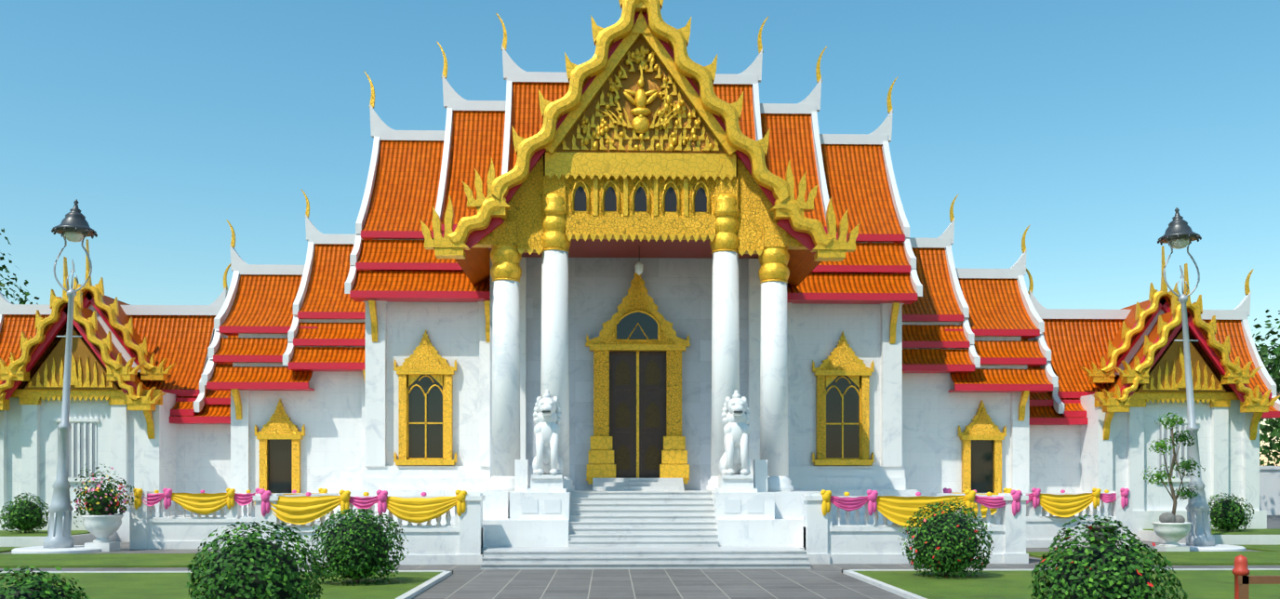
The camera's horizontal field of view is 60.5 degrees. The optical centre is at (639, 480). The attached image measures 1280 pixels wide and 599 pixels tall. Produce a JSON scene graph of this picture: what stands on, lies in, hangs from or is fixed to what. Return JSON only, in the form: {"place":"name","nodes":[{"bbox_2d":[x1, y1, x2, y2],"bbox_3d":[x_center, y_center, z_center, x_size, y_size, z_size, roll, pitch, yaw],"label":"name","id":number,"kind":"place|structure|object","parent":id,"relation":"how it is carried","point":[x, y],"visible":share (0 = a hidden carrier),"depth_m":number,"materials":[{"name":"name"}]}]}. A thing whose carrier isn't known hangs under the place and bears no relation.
{"place":"outdoors","nodes":[
{"label":"outdoors","id":0,"kind":"place"},
{"bbox_2d":[89,291,157,366],"bbox_3d":[-21.322,-6.047,48.342,2.650,3.500,7.100,0,0,-2],"label":"roof","id":1,"kind":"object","parent":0,"point":[123,317],"visible":0.12,"depth_m":46.62,"materials":[{"name":"orange tile"}]},
{"bbox_2d":[495,13,768,174],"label":"roof trim","id":2,"kind":"structure","parent":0,"point":[513,73],"depth_m":47.11,"materials":[{"name":"white paint"}]},
{"bbox_2d":[508,82,755,171],"bbox_3d":[-0.259,-13.847,45.543,10.400,6.800,3.700,0,0,-2],"label":"tier","id":3,"kind":"object","parent":2,"relation":"on","point":[526,119],"depth_m":46.91,"materials":[{"name":"orange tile"}]},
{"bbox_2d":[0,515,1279,598],"bbox_3d":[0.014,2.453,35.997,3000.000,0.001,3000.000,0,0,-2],"label":"ground","id":4,"kind":"structure","parent":0,"point":[814,581],"depth_m":26.45,"materials":[{"name":"stone"}]},
{"bbox_2d":[0,227,39,304],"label":"tree","id":5,"kind":"object","parent":4,"relation":"on","point":[25,293],"visible":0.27,"depth_m":74.61,"materials":[{"name":"green plant"}]},
{"bbox_2d":[11,545,101,553],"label":"lamp plinth","id":6,"kind":"structure","parent":4,"relation":"on","point":[78,549],"depth_m":36.51,"materials":[{"name":"white concrete"}]},
{"bbox_2d":[43,199,97,548],"bbox_3d":[-19.439,-3.647,37.442,1.712,11.900,1.418,0,0,-2],"label":"lamp post","id":7,"kind":"object","parent":4,"relation":"on","point":[73,226],"visible":1,"depth_m":37.30,"materials":[{"name":"grey metal"}]},
{"bbox_2d":[0,239,182,541],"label":"pavilion","id":8,"kind":"structure","parent":4,"relation":"on","point":[121,424],"depth_m":43.72,"materials":[{"name":"stone"}]},
{"bbox_2d":[13,303,75,389],"bbox_3d":[-23.949,-5.047,43.991,2.850,3.900,2.250,0,0,-2],"label":"pavilion roof","id":9,"kind":"object","parent":8,"relation":"attached to","point":[46,353],"visible":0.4,"depth_m":43.94,"materials":[{"name":"red paint"}]},
{"bbox_2d":[66,303,148,389],"bbox_3d":[-21.100,-5.047,44.072,2.850,3.900,2.250,0,0,-2],"label":"pavilion roof","id":10,"kind":"object","parent":8,"relation":"attached to","point":[100,330],"visible":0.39,"depth_m":44.67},
{"bbox_2d":[0,263,230,415],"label":"roof trim","id":11,"kind":"structure","parent":8,"relation":"attached to","point":[7,307],"depth_m":47.36,"materials":[{"name":"white paint"}]},
{"bbox_2d":[0,314,215,389],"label":"tiled roof","id":12,"kind":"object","parent":11,"relation":"attached to","point":[183,341],"visible":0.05,"depth_m":47.11,"materials":[{"name":"tile"}]},
{"bbox_2d":[171,396,198,409],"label":"tiled roof","id":13,"kind":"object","parent":11,"relation":"attached to","point":[183,405],"visible":0.06,"depth_m":45.27,"materials":[{"name":"tile"}]},
{"bbox_2d":[70,462,137,551],"bbox_3d":[-18.632,0.916,38.079,2.121,3.073,1.807,0,0,-2],"label":"flower urn","id":14,"kind":"object","parent":4,"relation":"on","point":[101,522],"visible":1,"depth_m":37.61,"materials":[{"name":"stone"}]},
{"bbox_2d":[175,239,490,516],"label":"transept walls","id":15,"kind":"structure","parent":4,"relation":"on","point":[416,392],"depth_m":42.82,"materials":[{"name":"stone"}]},
{"bbox_2d":[169,398,230,424],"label":"roof fascia","id":16,"kind":"structure","parent":15,"relation":"attached to","point":[203,420],"depth_m":44.77,"materials":[{"name":"red paint"}]},
{"bbox_2d":[170,404,230,416],"bbox_3d":[-18.006,-2.882,45.186,3.500,0.570,0.800,0,0,-2],"label":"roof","id":17,"kind":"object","parent":16,"relation":"attached to","point":[215,410],"visible":0.31,"depth_m":45.32,"materials":[{"name":"tile"}]},
{"bbox_2d":[176,335,238,398],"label":"tiled roof","id":18,"kind":"structure","parent":16,"relation":"attached to","point":[210,393],"depth_m":45.87,"materials":[{"name":"tile"}]},
{"bbox_2d":[201,219,318,390],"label":"roof trim","id":19,"kind":"structure","parent":15,"relation":"on","point":[239,266],"depth_m":45.00,"materials":[{"name":"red paint"}]},
{"bbox_2d":[213,337,288,355],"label":"tier","id":20,"kind":"object","parent":19,"relation":"on","point":[252,346],"visible":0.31,"depth_m":44.92,"materials":[{"name":"tile"}]},
{"bbox_2d":[207,366,313,382],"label":"tier","id":21,"kind":"object","parent":19,"relation":"on","point":[253,374],"visible":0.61,"depth_m":44.22,"materials":[{"name":"tile"}]},
{"bbox_2d":[220,274,302,326],"bbox_3d":[-15.287,-7.672,46.314,4.000,2.710,2.500,0,0,-2],"label":"tier","id":22,"kind":"object","parent":19,"relation":"on","point":[262,300],"visible":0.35,"depth_m":46.61,"materials":[{"name":"tile"}]},
{"bbox_2d":[282,188,365,372],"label":"roof trim","id":23,"kind":"structure","parent":15,"relation":"on","point":[314,235],"depth_m":45.09,"materials":[{"name":"white paint"}]},
{"bbox_2d":[288,346,365,362],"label":"tier","id":24,"kind":"object","parent":23,"relation":"on","point":[328,354],"visible":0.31,"depth_m":44.32,"materials":[{"name":"tile"}]},
{"bbox_2d":[293,322,365,338],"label":"tier","id":25,"kind":"object","parent":23,"relation":"on","point":[340,330],"visible":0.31,"depth_m":45.01,"materials":[{"name":"tile"}]},
{"bbox_2d":[298,244,365,311],"bbox_3d":[-12.338,-8.642,46.398,3.500,3.450,2.500,0,0,-2],"label":"tier","id":26,"kind":"object","parent":23,"relation":"on","point":[329,273],"visible":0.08,"depth_m":46.54,"materials":[{"name":"tile"}]},
{"bbox_2d":[344,70,490,302],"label":"roof trim","id":27,"kind":"structure","parent":15,"relation":"on","point":[380,129],"depth_m":42.75,"materials":[{"name":"red paint"}]},
{"bbox_2d":[361,140,443,231],"bbox_3d":[-7.982,-12.287,45.372,6.250,4.820,3.600,0,0,-2],"label":"tier","id":28,"kind":"object","parent":27,"relation":"on","point":[404,196],"depth_m":45.65,"materials":[{"name":"tile"}]},
{"bbox_2d":[356,240,457,263],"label":"tier","id":29,"kind":"object","parent":27,"relation":"on","point":[393,251],"visible":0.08,"depth_m":43.26,"materials":[{"name":"tile"}]},
{"bbox_2d":[351,270,490,291],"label":"tier","id":30,"kind":"object","parent":27,"relation":"on","point":[410,281],"visible":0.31,"depth_m":42.41,"materials":[{"name":"tile"}]},
{"bbox_2d":[435,40,506,231],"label":"roof trim","id":31,"kind":"structure","parent":27,"relation":"on","point":[454,100],"depth_m":47.02,"materials":[{"name":"white paint"}]},
{"bbox_2d":[440,110,505,224],"bbox_3d":[-5.632,-13.072,45.414,4.750,5.850,3.650,0,0,-2],"label":"tier","id":32,"kind":"object","parent":31,"relation":"on","point":[477,140],"depth_m":46.12,"materials":[{"name":"tile"}]},
{"bbox_2d":[344,459,917,569],"bbox_3d":[-0.139,0.903,41.330,22.300,3.100,22.330,0,0,-2],"label":"podium","id":33,"kind":"object","parent":4,"relation":"on","point":[753,523],"visible":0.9,"depth_m":33.63,"materials":[{"name":"stone"}]},
{"bbox_2d":[531,389,563,478],"bbox_3d":[-2.894,-1.432,34.493,1.000,2.770,1.779,0,0,-2],"label":"lion statue","id":34,"kind":"object","parent":33,"relation":"on","point":[548,461],"visible":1,"depth_m":33.92,"materials":[{"name":"stone"}]},
{"bbox_2d":[419,0,860,492],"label":"portico","id":35,"kind":"structure","parent":33,"relation":"on","point":[645,234],"depth_m":35.68,"materials":[{"name":"stone"}]},
{"bbox_2d":[454,247,490,285],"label":"roof","id":36,"kind":"structure","parent":35,"relation":"attached to","point":[474,264],"depth_m":39.45,"materials":[{"name":"tile"}]},
{"bbox_2d":[544,40,613,175],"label":"roof","id":37,"kind":"structure","parent":35,"relation":"attached to","point":[584,85],"depth_m":35.33,"materials":[{"name":"tile"}]},
{"bbox_2d":[667,41,735,153],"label":"roof","id":38,"kind":"structure","parent":35,"relation":"attached to","point":[698,87],"depth_m":35.37,"materials":[{"name":"tile"}]},
{"bbox_2d":[786,249,821,287],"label":"roof","id":39,"kind":"structure","parent":35,"relation":"attached to","point":[802,265],"depth_m":39.30,"materials":[{"name":"tile"}]},
{"bbox_2d":[718,389,753,479],"bbox_3d":[3.003,-1.432,34.661,1.000,2.770,1.779,0,0,-2],"label":"lion statue","id":40,"kind":"object","parent":33,"relation":"on","point":[734,461],"visible":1,"depth_m":34.09,"materials":[{"name":"stone"}]},
{"bbox_2d":[129,491,1133,565],"bbox_3d":[-0.062,1.423,38.656,36.000,2.060,13.680,0,0,-2],"label":"terrace balustrade","id":41,"kind":"object","parent":4,"relation":"on","point":[824,540],"visible":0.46,"depth_m":32.19,"materials":[{"name":"stone"}]},
{"bbox_2d":[133,487,1129,526],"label":"fabric swags","id":42,"kind":"object","parent":41,"relation":"on","point":[307,509],"visible":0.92,"depth_m":32.08,"materials":[{"name":"yellow fabric"}]},
{"bbox_2d":[0,528,1279,598],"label":"lawns","id":43,"kind":"structure","parent":4,"relation":"on","point":[1207,583],"depth_m":27.30,"materials":[{"name":"green plant"}]},
{"bbox_2d":[0,493,49,533],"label":"bush","id":44,"kind":"object","parent":43,"relation":"on","point":[26,515],"visible":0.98,"depth_m":40.94,"materials":[{"name":"green plant"}]},
{"bbox_2d":[0,564,90,598],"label":"bush","id":45,"kind":"object","parent":43,"relation":"on","point":[28,586],"visible":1,"depth_m":14.73,"materials":[{"name":"green plant"}]},
{"bbox_2d":[185,520,324,598],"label":"bush","id":46,"kind":"object","parent":43,"relation":"on","point":[253,567],"visible":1,"depth_m":16.51,"materials":[{"name":"green plant"}]},
{"bbox_2d":[307,508,408,585],"bbox_3d":[-6.563,1.686,25.593,2.250,2.069,2.166,0,0,-2],"label":"bush","id":47,"kind":"object","parent":43,"relation":"on","point":[357,548],"visible":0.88,"depth_m":25.00,"materials":[{"name":"green plant"}]},
{"bbox_2d":[899,497,994,578],"bbox_3d":[7.660,1.520,27.294,2.223,2.190,2.240,0,0,-2],"label":"bush","id":48,"kind":"object","parent":43,"relation":"on","point":[947,543],"visible":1,"depth_m":26.73,"materials":[{"name":"green plant"}]},
{"bbox_2d":[1028,514,1187,598],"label":"bush","id":49,"kind":"object","parent":43,"relation":"on","point":[1097,570],"visible":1,"depth_m":15.71,"materials":[{"name":"green plant"}]},
{"bbox_2d":[1206,492,1254,531],"bbox_3d":[22.794,1.319,42.683,1.937,1.691,1.742,0,0,-2],"label":"bush","id":50,"kind":"object","parent":43,"relation":"on","point":[1227,514],"visible":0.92,"depth_m":42.20,"materials":[{"name":"green plant"}]},
{"bbox_2d":[786,241,1079,515],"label":"transept walls","id":51,"kind":"structure","parent":4,"relation":"on","point":[857,396],"depth_m":43.27,"materials":[{"name":"stone"}]},
{"bbox_2d":[786,76,922,304],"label":"roof trim","id":52,"kind":"structure","parent":51,"relation":"on","point":[881,135],"depth_m":43.32,"materials":[{"name":"red paint"}]},
{"bbox_2d":[760,45,829,233],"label":"roof trim","id":53,"kind":"structure","parent":52,"relation":"on","point":[809,103],"depth_m":47.41,"materials":[{"name":"white paint"}]},
{"bbox_2d":[760,114,826,226],"bbox_3d":[5.113,-13.072,45.722,4.750,5.850,3.650,0,0,-2],"label":"tier","id":54,"kind":"object","parent":53,"relation":"on","point":[791,137],"depth_m":46.63,"materials":[{"name":"tile"}]},
{"bbox_2d":[786,273,916,293],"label":"tier","id":55,"kind":"object","parent":52,"relation":"on","point":[855,283],"visible":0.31,"depth_m":42.90,"materials":[{"name":"tile"}]},
{"bbox_2d":[820,144,904,234],"bbox_3d":[7.462,-12.287,45.814,6.250,4.820,3.600,0,0,-2],"label":"tier","id":56,"kind":"object","parent":52,"relation":"on","point":[857,183],"depth_m":46.25,"materials":[{"name":"tile"}]},
{"bbox_2d":[818,242,909,265],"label":"tier","id":57,"kind":"object","parent":52,"relation":"on","point":[878,254],"visible":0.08,"depth_m":43.78,"materials":[{"name":"tile"}]},
{"bbox_2d":[902,193,980,373],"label":"roof trim","id":58,"kind":"structure","parent":51,"relation":"on","point":[944,240],"depth_m":45.80,"materials":[{"name":"white paint"}]},
{"bbox_2d":[902,248,962,314],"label":"tier","id":59,"kind":"object","parent":58,"relation":"on","point":[939,296],"visible":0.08,"depth_m":47.25,"materials":[{"name":"tile"}]},
{"bbox_2d":[902,324,968,341],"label":"tier","id":60,"kind":"object","parent":58,"relation":"on","point":[925,333],"visible":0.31,"depth_m":45.71,"materials":[{"name":"tile"}]},
{"bbox_2d":[902,348,973,364],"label":"tier","id":61,"kind":"object","parent":58,"relation":"on","point":[931,356],"visible":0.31,"depth_m":45.03,"materials":[{"name":"tile"}]},
{"bbox_2d":[945,225,1058,392],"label":"roof trim","id":62,"kind":"structure","parent":51,"relation":"on","point":[1017,270],"depth_m":45.89,"materials":[{"name":"white paint"}]},
{"bbox_2d":[944,278,1038,329],"bbox_3d":[14.701,-7.672,47.171,4.000,2.710,2.500,0,0,-2],"label":"tier","id":63,"kind":"object","parent":62,"relation":"on","point":[995,304],"visible":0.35,"depth_m":47.51,"materials":[{"name":"tile"}]},
{"bbox_2d":[949,368,1052,384],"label":"tier","id":64,"kind":"object","parent":62,"relation":"on","point":[990,376],"visible":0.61,"depth_m":45.08,"materials":[{"name":"tile"}]},
{"bbox_2d":[973,340,1045,358],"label":"tier","id":65,"kind":"object","parent":62,"relation":"on","point":[1020,349],"visible":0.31,"depth_m":45.82,"materials":[{"name":"tile"}]},
{"bbox_2d":[1029,400,1087,425],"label":"roof trim","id":66,"kind":"structure","parent":51,"relation":"attached to","point":[1056,420],"depth_m":45.78,"materials":[{"name":"red paint"}]},
{"bbox_2d":[1029,406,1063,417],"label":"roof","id":67,"kind":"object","parent":66,"relation":"attached to","point":[1043,412],"visible":0.31,"depth_m":46.34,"materials":[{"name":"tile"}]},
{"bbox_2d":[1021,338,1079,399],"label":"roof","id":68,"kind":"structure","parent":66,"relation":"attached to","point":[1046,395],"depth_m":46.81,"materials":[{"name":"tile"}]},
{"bbox_2d":[1140,412,1205,551],"bbox_3d":[17.976,0.073,37.111,2.031,4.759,1.234,0,0,-2],"label":"potted tree","id":69,"kind":"object","parent":4,"relation":"on","point":[1172,529],"visible":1,"depth_m":36.98,"materials":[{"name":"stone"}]},
{"bbox_2d":[1076,245,1279,539],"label":"pavilion","id":70,"kind":"structure","parent":4,"relation":"on","point":[1121,431],"depth_m":44.96,"materials":[{"name":"stone"}]},
{"bbox_2d":[1106,311,1174,391],"bbox_3d":[20.633,-5.047,45.265,2.850,3.900,2.250,0,0,-2],"label":"pavilion roof","id":71,"kind":"object","parent":70,"relation":"attached to","point":[1153,335],"visible":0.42,"depth_m":45.89,"materials":[{"name":"orange tile"}]},
{"bbox_2d":[1026,267,1279,418],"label":"roof trim","id":72,"kind":"structure","parent":70,"relation":"attached to","point":[1241,311],"depth_m":48.62,"materials":[{"name":"white paint"}]},
{"bbox_2d":[1042,319,1267,392],"bbox_3d":[22.287,-5.522,47.763,9.200,3.550,2.250,0,0,-2],"label":"tiled roof","id":73,"kind":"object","parent":72,"relation":"attached to","point":[1073,345],"visible":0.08,"depth_m":48.28,"materials":[{"name":"tile"}]},
{"bbox_2d":[1059,398,1278,411],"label":"tiled roof","id":74,"kind":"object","parent":72,"relation":"attached to","point":[1073,407],"visible":0.04,"depth_m":46.33,"materials":[{"name":"tile"}]},
{"bbox_2d":[1178,307,1234,392],"bbox_3d":[23.481,-5.047,45.346,2.850,3.900,2.250,0,0,-2],"label":"pavilion roof","id":75,"kind":"object","parent":70,"relation":"attached to","point":[1199,349],"visible":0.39,"depth_m":45.23,"materials":[{"name":"red paint"}]},
{"bbox_2d":[1157,207,1214,546],"bbox_3d":[19.192,-3.647,38.546,1.935,11.900,1.418,0,0,-2],"label":"lamp post","id":76,"kind":"object","parent":4,"relation":"on","point":[1180,233],"visible":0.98,"depth_m":38.41,"materials":[{"name":"grey metal"}]},
{"bbox_2d":[1159,543,1245,551],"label":"lamp plinth","id":77,"kind":"structure","parent":4,"relation":"on","point":[1224,548],"depth_m":37.45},
{"bbox_2d":[1232,554,1249,598],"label":"red bollard","id":78,"kind":"object","parent":4,"relation":"on","point":[1241,565],"visible":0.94,"depth_m":17.20,"materials":[{"name":"red paint"}]},
{"bbox_2d":[1238,575,1279,598],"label":"fence","id":79,"kind":"object","parent":4,"relation":"on","point":[1245,581],"visible":1,"depth_m":16.81,"materials":[{"name":"brown wood"}]},
{"bbox_2d":[1252,309,1279,440],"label":"tree","id":80,"kind":"object","parent":4,"relation":"on","point":[1264,353],"visible":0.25,"depth_m":66.36,"materials":[{"name":"green plant"}]},
{"bbox_2d":[1259,466,1279,515],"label":"boundary walls","id":81,"kind":"structure","parent":4,"relation":"on","point":[1270,489],"depth_m":77.28,"materials":[{"name":"white paint"}]},
{"bbox_2d":[1259,417,1279,466],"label":"hedge row trees","id":82,"kind":"object","parent":4,"relation":"on","point":[1266,451],"visible":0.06,"depth_m":85.58,"materials":[{"name":"green plant"}]},
{"bbox_2d":[1259,356,1279,448],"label":"tree","id":83,"kind":"object","parent":4,"relation":"on","point":[1275,426],"visible":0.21,"depth_m":86.35,"materials":[{"name":"green plant"}]},
{"bbox_2d":[0,0,1279,466],"label":"sky","id":84,"kind":"structure","parent":0,"point":[1086,125],"materials":[{"name":"blue"}]},
{"bbox_2d":[1096,296,1163,369],"bbox_3d":[20.610,-6.047,49.541,2.650,3.500,7.100,0,0,-2],"label":"roof","id":85,"kind":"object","parent":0,"point":[1130,321],"visible":0.12,"depth_m":47.85,"materials":[{"name":"orange tile"}]},
{"bbox_2d":[1163,295,1171,305],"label":"roof","id":86,"kind":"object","parent":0,"point":[1166,300],"depth_m":46.13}
]}

